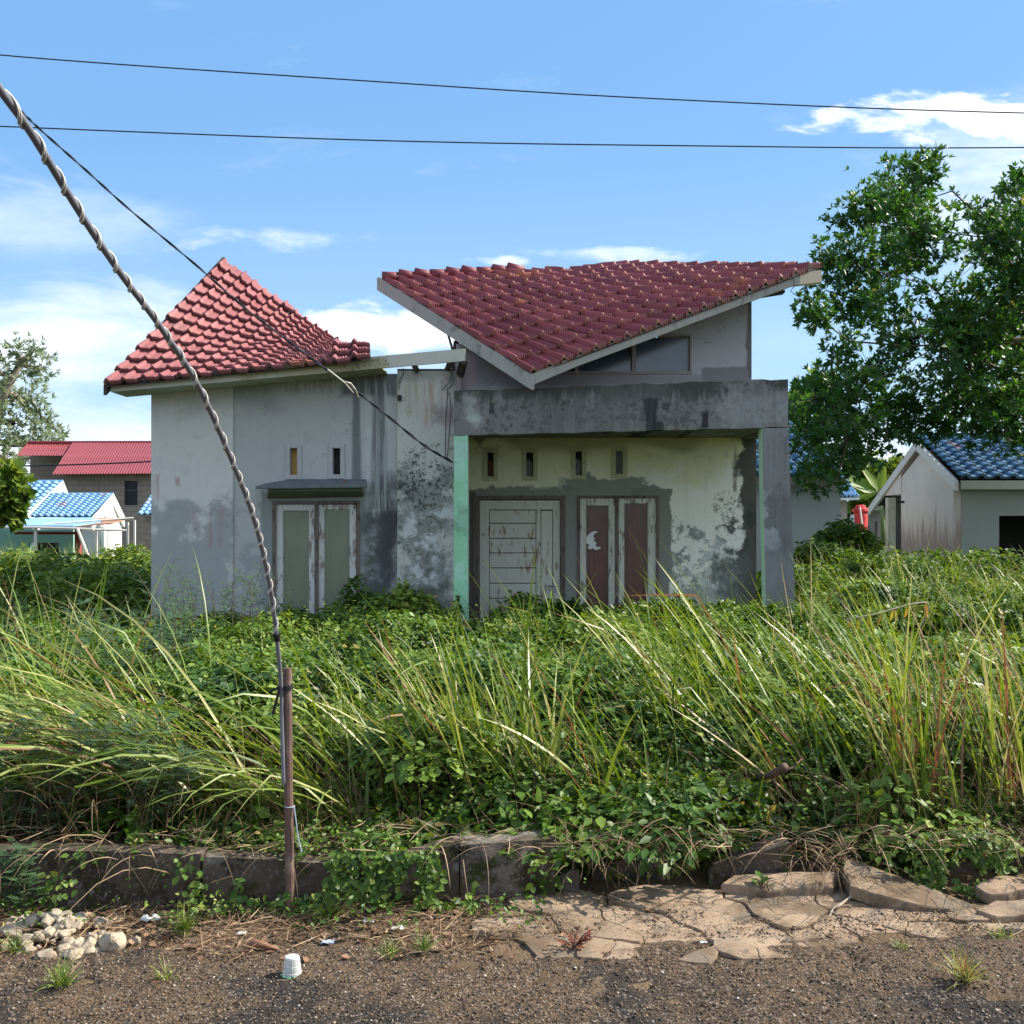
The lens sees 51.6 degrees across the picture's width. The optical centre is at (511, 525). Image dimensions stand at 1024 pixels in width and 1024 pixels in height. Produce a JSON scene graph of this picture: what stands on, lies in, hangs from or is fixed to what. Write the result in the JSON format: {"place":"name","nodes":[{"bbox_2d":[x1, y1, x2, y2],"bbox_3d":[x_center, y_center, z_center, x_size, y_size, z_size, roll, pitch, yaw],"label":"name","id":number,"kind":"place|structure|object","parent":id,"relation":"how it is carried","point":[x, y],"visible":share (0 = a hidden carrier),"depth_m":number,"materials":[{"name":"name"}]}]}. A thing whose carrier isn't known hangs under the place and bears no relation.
{"place":"outdoors","nodes":[
{"label":"outdoors","id":0,"kind":"place"},
{"bbox_2d":[0,461,150,466],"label":"power line","id":1,"kind":"object","parent":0,"point":[87,464],"visible":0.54,"depth_m":23.98,"materials":[{"name":"black metal"}]},
{"bbox_2d":[0,908,1023,1023],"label":"road","id":2,"kind":"structure","parent":0,"point":[990,941],"depth_m":3.52,"materials":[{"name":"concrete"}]},
{"bbox_2d":[0,928,41,953],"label":"grass tuft","id":3,"kind":"object","parent":2,"relation":"on","point":[14,948],"visible":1,"depth_m":3.81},
{"bbox_2d":[19,945,35,951],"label":"rubble stone","id":4,"kind":"object","parent":2,"relation":"on","point":[27,947],"visible":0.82,"depth_m":3.82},
{"bbox_2d":[57,943,71,953],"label":"rubble stone","id":5,"kind":"object","parent":2,"relation":"on","point":[61,947],"visible":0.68,"depth_m":3.82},
{"bbox_2d":[37,949,93,998],"bbox_3d":[-1.489,1.474,3.521,0.209,0.115,0.241,0,0,0],"label":"grass tuft","id":6,"kind":"object","parent":2,"relation":"on","point":[63,977],"visible":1,"depth_m":3.52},
{"bbox_2d":[64,953,75,959],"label":"rubble stone","id":7,"kind":"object","parent":2,"relation":"on","point":[72,957],"visible":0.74,"depth_m":3.75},
{"bbox_2d":[68,947,83,959],"bbox_3d":[-1.561,1.536,3.786,0.056,0.051,0.066,0,0,7],"label":"rubble stone","id":8,"kind":"object","parent":2,"relation":"on","point":[75,950],"visible":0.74,"depth_m":3.77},
{"bbox_2d":[80,936,98,948],"bbox_3d":[-1.540,1.524,3.842,0.069,0.056,0.077,0,0,-1],"label":"rubble stone","id":9,"kind":"object","parent":2,"relation":"on","point":[88,942],"visible":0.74,"depth_m":3.83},
{"bbox_2d":[99,932,126,950],"bbox_3d":[-1.460,1.521,3.857,0.120,0.086,0.089,0,0,42],"label":"rubble stone","id":10,"kind":"object","parent":2,"relation":"on","point":[111,941],"visible":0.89,"depth_m":3.82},
{"bbox_2d":[148,953,189,984],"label":"grass tuft","id":11,"kind":"object","parent":2,"relation":"on","point":[159,974],"visible":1,"depth_m":3.56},
{"bbox_2d":[246,938,277,949],"bbox_3d":[-0.909,1.519,3.836,0.123,0.038,0.030,0,0,14],"label":"dry husk","id":12,"kind":"object","parent":2,"relation":"on","point":[253,941],"visible":0.94,"depth_m":3.83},
{"bbox_2d":[281,953,301,978],"bbox_3d":[-0.752,1.504,3.618,0.072,0.064,0.072,0,0,0],"label":"plastic cup","id":13,"kind":"object","parent":2,"relation":"on","point":[292,966],"visible":1,"depth_m":3.60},
{"bbox_2d":[320,938,334,943],"bbox_3d":[-0.677,1.527,3.887,0.051,0.012,0.028,0,0,0],"label":"litter scrap","id":14,"kind":"object","parent":2,"relation":"on","point":[328,941],"visible":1,"depth_m":3.89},
{"bbox_2d":[365,933,401,959],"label":"grass tuft","id":15,"kind":"object","parent":2,"relation":"on","point":[391,949],"visible":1,"depth_m":3.77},
{"bbox_2d":[394,929,446,952],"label":"grass tuft","id":16,"kind":"object","parent":2,"relation":"on","point":[422,947],"visible":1,"depth_m":3.81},
{"bbox_2d":[886,938,916,951],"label":"grass tuft","id":17,"kind":"object","parent":2,"relation":"on","point":[899,944],"visible":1,"depth_m":3.83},
{"bbox_2d":[928,938,1000,990],"bbox_3d":[1.532,1.465,3.573,0.256,0.133,0.260,0,0,0],"label":"grass tuft","id":18,"kind":"object","parent":2,"relation":"on","point":[967,974],"visible":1,"depth_m":3.56,"materials":[{"name":"plant"}]},
{"bbox_2d":[986,920,1018,939],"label":"grass tuft","id":19,"kind":"object","parent":2,"relation":"on","point":[998,933],"visible":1,"depth_m":3.94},
{"bbox_2d":[0,546,1023,1006],"bbox_3d":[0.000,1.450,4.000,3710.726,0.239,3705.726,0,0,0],"label":"ground","id":20,"kind":"structure","parent":0,"point":[694,878],"depth_m":4.18,"materials":[{"name":"brown soil"}]},
{"bbox_2d":[0,924,6,937],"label":"rubble stone","id":21,"kind":"object","parent":20,"relation":"on","point":[1,928],"visible":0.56,"depth_m":3.97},
{"bbox_2d":[1,918,15,925],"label":"rubble stone","id":22,"kind":"object","parent":20,"relation":"on","point":[8,921],"visible":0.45,"depth_m":4.05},
{"bbox_2d":[2,923,19,936],"bbox_3d":[-1.880,1.522,3.974,0.062,0.048,0.057,0,0,-22],"label":"rubble stone","id":23,"kind":"object","parent":20,"relation":"on","point":[11,927],"visible":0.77,"depth_m":3.96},
{"bbox_2d":[9,928,21,938],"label":"rubble stone","id":24,"kind":"object","parent":20,"relation":"on","point":[13,931],"visible":0.73,"depth_m":3.94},
{"bbox_2d":[0,455,37,532],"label":"young tree","id":25,"kind":"object","parent":20,"relation":"on","point":[17,493],"visible":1,"depth_m":13.43,"materials":[{"name":"green plant"}]},
{"bbox_2d":[18,922,33,934],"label":"rubble stone","id":26,"kind":"object","parent":20,"relation":"on","point":[20,924],"visible":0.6,"depth_m":4.00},
{"bbox_2d":[25,913,40,927],"bbox_3d":[-1.819,1.502,4.022,0.062,0.052,0.055,0,0,21],"label":"rubble stone","id":27,"kind":"object","parent":26,"relation":"on","point":[30,919],"visible":0.91,"depth_m":4.01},
{"bbox_2d":[20,940,32,945],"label":"rubble stone","id":28,"kind":"object","parent":20,"relation":"on","point":[26,941],"visible":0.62,"depth_m":3.86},
{"bbox_2d":[21,934,34,943],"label":"rubble stone","id":29,"kind":"object","parent":20,"relation":"on","point":[28,936],"visible":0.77,"depth_m":3.88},
{"bbox_2d":[0,480,67,550],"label":"pale blue roofed house","id":30,"kind":"structure","parent":20,"relation":"on","point":[44,488],"depth_m":34.59,"materials":[{"name":"tile"}]},
{"bbox_2d":[0,331,72,477],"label":"feathery tree","id":31,"kind":"object","parent":20,"relation":"on","point":[7,389],"visible":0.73,"depth_m":54.88,"materials":[{"name":"green plant"}]},
{"bbox_2d":[0,530,73,558],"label":"mint house front","id":32,"kind":"structure","parent":20,"relation":"on","point":[50,541],"depth_m":29.20,"materials":[{"name":"paint"}]},
{"bbox_2d":[38,543,58,555],"bbox_3d":[-12.923,1.150,29.625,0.904,1.800,0.050,0,0,0],"label":"doorway","id":33,"kind":"structure","parent":32,"relation":"in","point":[49,545],"depth_m":29.60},
{"bbox_2d":[32,930,45,941],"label":"rubble stone","id":34,"kind":"object","parent":20,"relation":"on","point":[39,936],"visible":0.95,"depth_m":3.89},
{"bbox_2d":[37,948,52,957],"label":"rubble stone","id":35,"kind":"object","parent":20,"relation":"on","point":[47,953],"visible":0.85,"depth_m":3.76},
{"bbox_2d":[41,912,53,919],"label":"rubble stone","id":36,"kind":"object","parent":20,"relation":"on","point":[45,914],"visible":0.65,"depth_m":4.01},
{"bbox_2d":[41,926,55,939],"bbox_3d":[-1.723,1.513,3.925,0.057,0.043,0.065,0,0,-42],"label":"rubble stone","id":37,"kind":"object","parent":20,"relation":"on","point":[49,931],"visible":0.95,"depth_m":3.91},
{"bbox_2d":[50,908,61,915],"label":"rubble stone","id":38,"kind":"object","parent":20,"relation":"on","point":[57,911],"visible":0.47,"depth_m":4.08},
{"bbox_2d":[53,930,60,938],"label":"rubble stone","id":39,"kind":"object","parent":20,"relation":"on","point":[55,934],"visible":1,"depth_m":3.90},
{"bbox_2d":[52,923,68,930],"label":"rubble stone","id":40,"kind":"object","parent":20,"relation":"on","point":[56,926],"visible":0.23,"depth_m":3.96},
{"bbox_2d":[41,916,54,928],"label":"rubble stone","id":41,"kind":"object","parent":40,"relation":"on","point":[47,921],"visible":0.93,"depth_m":3.96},
{"bbox_2d":[61,916,77,927],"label":"rubble stone","id":42,"kind":"object","parent":40,"relation":"on","point":[69,921],"visible":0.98,"depth_m":3.97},
{"bbox_2d":[58,929,70,938],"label":"rubble stone","id":43,"kind":"object","parent":20,"relation":"on","point":[63,933],"visible":0.89,"depth_m":3.91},
{"bbox_2d":[59,937,74,944],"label":"rubble stone","id":44,"kind":"object","parent":20,"relation":"on","point":[69,940],"visible":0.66,"depth_m":3.85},
{"bbox_2d":[4,517,135,559],"bbox_3d":[-12.064,0.812,27.134,5.602,2.075,3.333,0,0,0],"label":"lean to","id":45,"kind":"object","parent":20,"relation":"on","point":[79,523],"visible":0.73,"depth_m":26.50,"materials":[{"name":"white metal"}]},
{"bbox_2d":[30,493,124,557],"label":"pale blue roofed house","id":46,"kind":"structure","parent":20,"relation":"on","point":[96,505],"depth_m":30.97,"materials":[{"name":"tile"}]},
{"bbox_2d":[71,921,83,929],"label":"rubble stone","id":47,"kind":"object","parent":20,"relation":"on","point":[77,925],"visible":0.99,"depth_m":3.97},
{"bbox_2d":[74,912,85,916],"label":"rubble stone","id":48,"kind":"object","parent":20,"relation":"on","point":[80,914],"visible":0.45,"depth_m":4.04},
{"bbox_2d":[78,916,87,924],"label":"rubble stone","id":49,"kind":"object","parent":20,"relation":"on","point":[82,918],"visible":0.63,"depth_m":4.03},
{"bbox_2d":[17,441,150,551],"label":"block building","id":50,"kind":"structure","parent":20,"relation":"on","point":[128,485],"depth_m":42.53,"materials":[{"name":"metal"}]},
{"bbox_2d":[125,481,137,504],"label":"window","id":51,"kind":"structure","parent":50,"relation":"in","point":[131,487],"depth_m":42.12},
{"bbox_2d":[83,946,94,955],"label":"rubble stone","id":52,"kind":"object","parent":20,"relation":"on","point":[87,951],"visible":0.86,"depth_m":3.79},
{"bbox_2d":[85,932,97,939],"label":"rubble stone","id":53,"kind":"object","parent":20,"relation":"on","point":[93,935],"visible":0.6,"depth_m":3.91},
{"bbox_2d":[94,917,104,927],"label":"rubble stone","id":54,"kind":"object","parent":20,"relation":"on","point":[99,920],"visible":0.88,"depth_m":4.05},
{"bbox_2d":[92,916,107,923],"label":"rubble stone","id":55,"kind":"object","parent":20,"relation":"on","point":[105,920],"visible":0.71,"depth_m":4.08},
{"bbox_2d":[96,930,106,935],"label":"rubble stone","id":56,"kind":"object","parent":20,"relation":"on","point":[102,932],"visible":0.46,"depth_m":3.95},
{"bbox_2d":[0,843,207,912],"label":"kerb wall","id":57,"kind":"structure","parent":20,"relation":"on","point":[108,890],"depth_m":4.26,"materials":[{"name":"concrete"}]},
{"bbox_2d":[132,936,140,944],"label":"rubble stone","id":58,"kind":"object","parent":20,"relation":"on","point":[138,940],"visible":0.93,"depth_m":3.91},
{"bbox_2d":[137,495,150,551],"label":"pale blue roofed house","id":59,"kind":"structure","parent":20,"relation":"on","point":[145,509],"depth_m":35.60,"materials":[{"name":"tile"}]},
{"bbox_2d":[0,555,291,915],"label":"feathery weed","id":60,"kind":"object","parent":20,"relation":"on","point":[10,873],"visible":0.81,"depth_m":4.65,"materials":[{"name":"green plant"}]},
{"bbox_2d":[140,913,159,921],"bbox_3d":[-1.407,1.524,4.114,0.076,0.018,0.043,0,0,0],"label":"litter scrap","id":61,"kind":"object","parent":20,"relation":"on","point":[145,918],"visible":0.96,"depth_m":4.11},
{"bbox_2d":[161,901,206,936],"bbox_3d":[-1.248,1.476,3.992,0.218,0.111,0.218,0,0,0],"label":"grass tuft","id":62,"kind":"object","parent":20,"relation":"on","point":[187,925],"visible":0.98,"depth_m":3.98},
{"bbox_2d":[0,882,544,932],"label":"verge seedlings","id":63,"kind":"object","parent":20,"relation":"on","point":[526,922],"visible":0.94,"depth_m":4.06,"materials":[{"name":"green plant"}]},
{"bbox_2d":[268,668,301,918],"bbox_3d":[-0.901,1.067,4.199,0.133,1.002,0.062,0,0,-14],"label":"wooden stake","id":64,"kind":"object","parent":20,"relation":"on","point":[288,684],"visible":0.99,"depth_m":4.19,"materials":[{"name":"brown wood"}]},
{"bbox_2d":[0,82,285,785],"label":"twisted cable","id":65,"kind":"object","parent":64,"relation":"attached to","point":[13,106],"visible":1,"depth_m":2.87,"materials":[{"name":"metal"}]},
{"bbox_2d":[21,110,453,462],"bbox_3d":[-1.006,-0.804,5.856,0.513,0.479,7.496,0,0,3],"label":"service cable","id":66,"kind":"object","parent":65,"relation":"attached to","point":[350,386],"visible":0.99,"depth_m":4.91,"materials":[{"name":"black metal"}]},
{"bbox_2d":[202,849,376,913],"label":"kerb wall","id":67,"kind":"structure","parent":20,"relation":"on","point":[264,874],"depth_m":4.25,"materials":[{"name":"concrete"}]},
{"bbox_2d":[295,884,348,926],"bbox_3d":[-0.730,1.466,4.116,0.249,0.132,0.266,0,0,0],"label":"grass tuft","id":68,"kind":"object","parent":20,"relation":"on","point":[331,908],"visible":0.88,"depth_m":4.13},
{"bbox_2d":[356,880,405,910],"bbox_3d":[-0.533,1.465,4.228,0.244,0.138,0.250,0,0,-36],"label":"grass tuft","id":69,"kind":"object","parent":20,"relation":"on","point":[367,902],"visible":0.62,"depth_m":4.20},
{"bbox_2d":[377,834,459,905],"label":"kerb wall","id":70,"kind":"structure","parent":20,"relation":"on","point":[453,868],"depth_m":4.31,"materials":[{"name":"concrete"}]},
{"bbox_2d":[386,863,458,911],"bbox_3d":[-0.368,1.424,4.332,0.371,0.221,0.400,0,0,41],"label":"grass tuft","id":71,"kind":"object","parent":20,"relation":"on","point":[421,899],"visible":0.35,"depth_m":4.29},
{"bbox_2d":[103,257,822,630],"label":"abandoned house","id":72,"kind":"structure","parent":20,"relation":"on","point":[573,421],"depth_m":10.10,"materials":[{"name":"grey paint"}]},
{"bbox_2d":[272,501,359,614],"bbox_3d":[-1.868,0.531,10.145,0.833,1.538,0.115,0,0,0],"label":"window","id":73,"kind":"structure","parent":72,"relation":"in","point":[315,548],"depth_m":10.13,"materials":[{"name":"grey paint"}]},
{"bbox_2d":[473,496,564,625],"bbox_3d":[0.076,0.606,11.228,0.974,1.848,0.140,0,0,0],"label":"door","id":74,"kind":"structure","parent":72,"relation":"in","point":[501,524],"depth_m":11.23,"materials":[{"name":"paint"}]},
{"bbox_2d":[577,496,658,623],"bbox_3d":[1.120,0.466,11.249,0.862,1.568,0.127,0,0,0],"label":"window","id":75,"kind":"structure","parent":72,"relation":"in","point":[605,542],"depth_m":11.22,"materials":[{"name":"white paint"}]},
{"bbox_2d":[561,334,691,373],"bbox_3d":[1.074,-1.618,10.040,1.245,0.376,0.100,0,0,0],"label":"window","id":76,"kind":"structure","parent":72,"relation":"in","point":[667,353],"depth_m":10.05,"materials":[{"name":"grey glass"}]},
{"bbox_2d":[0,899,968,961],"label":"dead leaves","id":77,"kind":"object","parent":20,"relation":"on","point":[326,935],"visible":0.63,"depth_m":3.98,"materials":[{"name":"plant"}]},
{"bbox_2d":[460,830,554,902],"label":"kerb wall","id":78,"kind":"structure","parent":20,"relation":"on","point":[510,874],"depth_m":4.34,"materials":[{"name":"concrete"}]},
{"bbox_2d":[0,829,1015,920],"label":"creeping vine","id":79,"kind":"object","parent":20,"relation":"on","point":[399,863],"visible":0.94,"depth_m":4.19,"materials":[{"name":"green plant"}]},
{"bbox_2d":[0,671,1023,963],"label":"dry straw","id":80,"kind":"object","parent":20,"relation":"on","point":[232,941],"visible":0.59,"depth_m":4.34,"materials":[{"name":"plant"}]},
{"bbox_2d":[0,565,1023,900],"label":"leafy weeds","id":81,"kind":"object","parent":20,"relation":"on","point":[354,617],"visible":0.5,"depth_m":5.31,"materials":[{"name":"green plant"}]},
{"bbox_2d":[757,758,802,785],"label":"cut branch","id":82,"kind":"object","parent":81,"relation":"on","point":[782,768],"visible":0.94,"depth_m":4.74,"materials":[{"name":"brown plant"}]},
{"bbox_2d":[846,602,928,668],"bbox_3d":[2.282,0.679,6.394,0.592,0.434,0.188,0,0,-34],"label":"drooping plant","id":83,"kind":"object","parent":81,"relation":"on","point":[894,612],"visible":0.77,"depth_m":6.34,"materials":[{"name":"green plant"}]},
{"bbox_2d":[0,529,1023,865],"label":"tall grass","id":84,"kind":"structure","parent":20,"relation":"on","point":[106,713],"depth_m":4.96,"materials":[{"name":"plant"}]},
{"bbox_2d":[0,515,1023,644],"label":"bushes","id":85,"kind":"object","parent":20,"relation":"on","point":[119,577],"visible":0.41,"depth_m":11.50,"materials":[{"name":"green plant"}]},
{"bbox_2d":[13,556,1023,642],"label":"fern patch","id":86,"kind":"object","parent":20,"relation":"on","point":[826,610],"visible":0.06,"depth_m":8.69,"materials":[{"name":"plant"}]},
{"bbox_2d":[558,863,579,892],"bbox_3d":[0.239,1.512,4.471,0.093,0.159,0.117,0,0,0],"label":"kerb rubble","id":87,"kind":"object","parent":20,"relation":"on","point":[573,886],"visible":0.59,"depth_m":4.42,"materials":[{"name":"concrete"}]},
{"bbox_2d":[592,855,684,879],"bbox_3d":[0.551,1.513,4.676,0.419,0.166,0.214,0,0,0],"label":"kerb rubble","id":88,"kind":"object","parent":20,"relation":"on","point":[631,875],"visible":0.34,"depth_m":4.59,"materials":[{"name":"concrete"}]},
{"bbox_2d":[704,834,791,884],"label":"kerb wall","id":89,"kind":"structure","parent":20,"relation":"on","point":[765,863],"depth_m":4.53,"materials":[{"name":"concrete"}]},
{"bbox_2d":[756,421,846,622],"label":"grey house","id":90,"kind":"structure","parent":20,"relation":"on","point":[811,516],"depth_m":16.60,"materials":[{"name":"blue tile"}]},
{"bbox_2d":[788,367,821,422],"bbox_3d":[8.476,-2.267,33.971,3.453,5.869,1.979,0,0,0],"label":"background tree","id":91,"kind":"object","parent":20,"relation":"on","point":[795,387],"visible":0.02,"depth_m":33.80,"materials":[{"name":"green plant"}]},
{"bbox_2d":[841,476,859,523],"bbox_3d":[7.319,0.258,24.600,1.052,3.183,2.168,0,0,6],"label":"blue roofed house","id":92,"kind":"structure","parent":20,"relation":"on","point":[850,493],"depth_m":23.92,"materials":[{"name":"tile"}]},
{"bbox_2d":[852,505,876,535],"bbox_3d":[7.929,0.640,23.966,0.550,2.220,0.468,0,0,0],"label":"water tank","id":93,"kind":"object","parent":20,"relation":"on","point":[860,514],"visible":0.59,"depth_m":23.87,"materials":[{"name":"red plastic"}]},
{"bbox_2d":[847,459,886,544],"bbox_3d":[10.122,-0.674,29.949,2.282,2.515,0.422,0,0,0],"label":"banana plant","id":94,"kind":"object","parent":20,"relation":"on","point":[869,486],"visible":0.36,"depth_m":29.96,"materials":[{"name":"plant"}]},
{"bbox_2d":[839,450,904,523],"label":"banana plant","id":95,"kind":"object","parent":20,"relation":"on","point":[893,463],"visible":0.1,"depth_m":41.56,"materials":[{"name":"green plant"}]},
{"bbox_2d":[867,507,881,557],"bbox_3d":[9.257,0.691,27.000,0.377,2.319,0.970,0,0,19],"label":"grey shed","id":96,"kind":"structure","parent":20,"relation":"on","point":[874,521],"depth_m":27.00,"materials":[{"name":"concrete"}]},
{"bbox_2d":[885,498,904,558],"bbox_3d":[6.398,0.642,17.665,0.284,2.216,0.130,0,0,0],"label":"concrete post","id":97,"kind":"object","parent":20,"relation":"on","point":[890,519],"visible":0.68,"depth_m":17.60,"materials":[{"name":"grey concrete"}]},
{"bbox_2d":[788,140,1023,501],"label":"leafy tree","id":98,"kind":"object","parent":20,"relation":"on","point":[981,346],"visible":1,"depth_m":13.38,"materials":[{"name":"green plant"}]},
{"bbox_2d":[868,433,1023,563],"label":"blue roofed house","id":99,"kind":"structure","parent":20,"relation":"on","point":[950,493],"depth_m":17.51,"materials":[{"name":"paint"}]},
{"bbox_2d":[888,856,1023,877],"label":"kerb wall","id":100,"kind":"structure","parent":20,"relation":"on","point":[969,867],"depth_m":4.64,"materials":[{"name":"concrete"}]},
{"bbox_2d":[975,876,1023,903],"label":"loose slab","id":101,"kind":"object","parent":20,"relation":"on","point":[1002,888],"depth_m":4.31,"materials":[{"name":"beige concrete"}]},
{"bbox_2d":[0,54,1023,113],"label":"power line","id":102,"kind":"object","parent":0,"point":[511,90],"visible":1,"depth_m":8.00,"materials":[{"name":"black metal"}]},
{"bbox_2d":[0,126,1023,148],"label":"power line","id":103,"kind":"object","parent":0,"point":[520,143],"visible":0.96,"depth_m":8.00,"materials":[{"name":"black metal"}]},
{"bbox_2d":[0,0,1023,500],"label":"sky","id":104,"kind":"structure","parent":0,"point":[316,223],"materials":[{"name":"blue"}]},
{"bbox_2d":[472,884,1023,964],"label":"pavement","id":105,"kind":"structure","parent":0,"point":[728,908],"depth_m":4.09,"materials":[{"name":"beige concrete"}]},
{"bbox_2d":[554,928,594,948],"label":"red weed","id":106,"kind":"object","parent":105,"relation":"on","point":[579,943],"visible":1,"depth_m":3.83,"materials":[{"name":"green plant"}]},
{"bbox_2d":[751,870,772,885],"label":"seedling","id":107,"kind":"object","parent":105,"relation":"on","point":[762,879],"visible":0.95,"depth_m":4.38,"materials":[{"name":"green plant"}]},
{"bbox_2d":[721,871,843,897],"bbox_3d":[1.150,1.501,4.423,0.556,0.055,0.172,0,0,-8],"label":"loose slab","id":108,"kind":"object","parent":105,"relation":"on","point":[746,885],"depth_m":4.39,"materials":[{"name":"beige concrete"}]},
{"bbox_2d":[829,896,851,915],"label":"fallen twig","id":109,"kind":"object","parent":105,"relation":"on","point":[841,903],"visible":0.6,"depth_m":4.22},
{"bbox_2d":[842,860,973,913],"bbox_3d":[1.603,1.501,4.311,0.509,0.146,0.262,0,0,26],"label":"loose slab","id":110,"kind":"object","parent":105,"relation":"on","point":[892,891],"depth_m":4.27,"materials":[{"name":"beige concrete"}]},
{"bbox_2d":[976,899,1023,922],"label":"loose slab","id":111,"kind":"object","parent":105,"relation":"on","point":[1005,911],"depth_m":4.15,"materials":[{"name":"beige concrete"}]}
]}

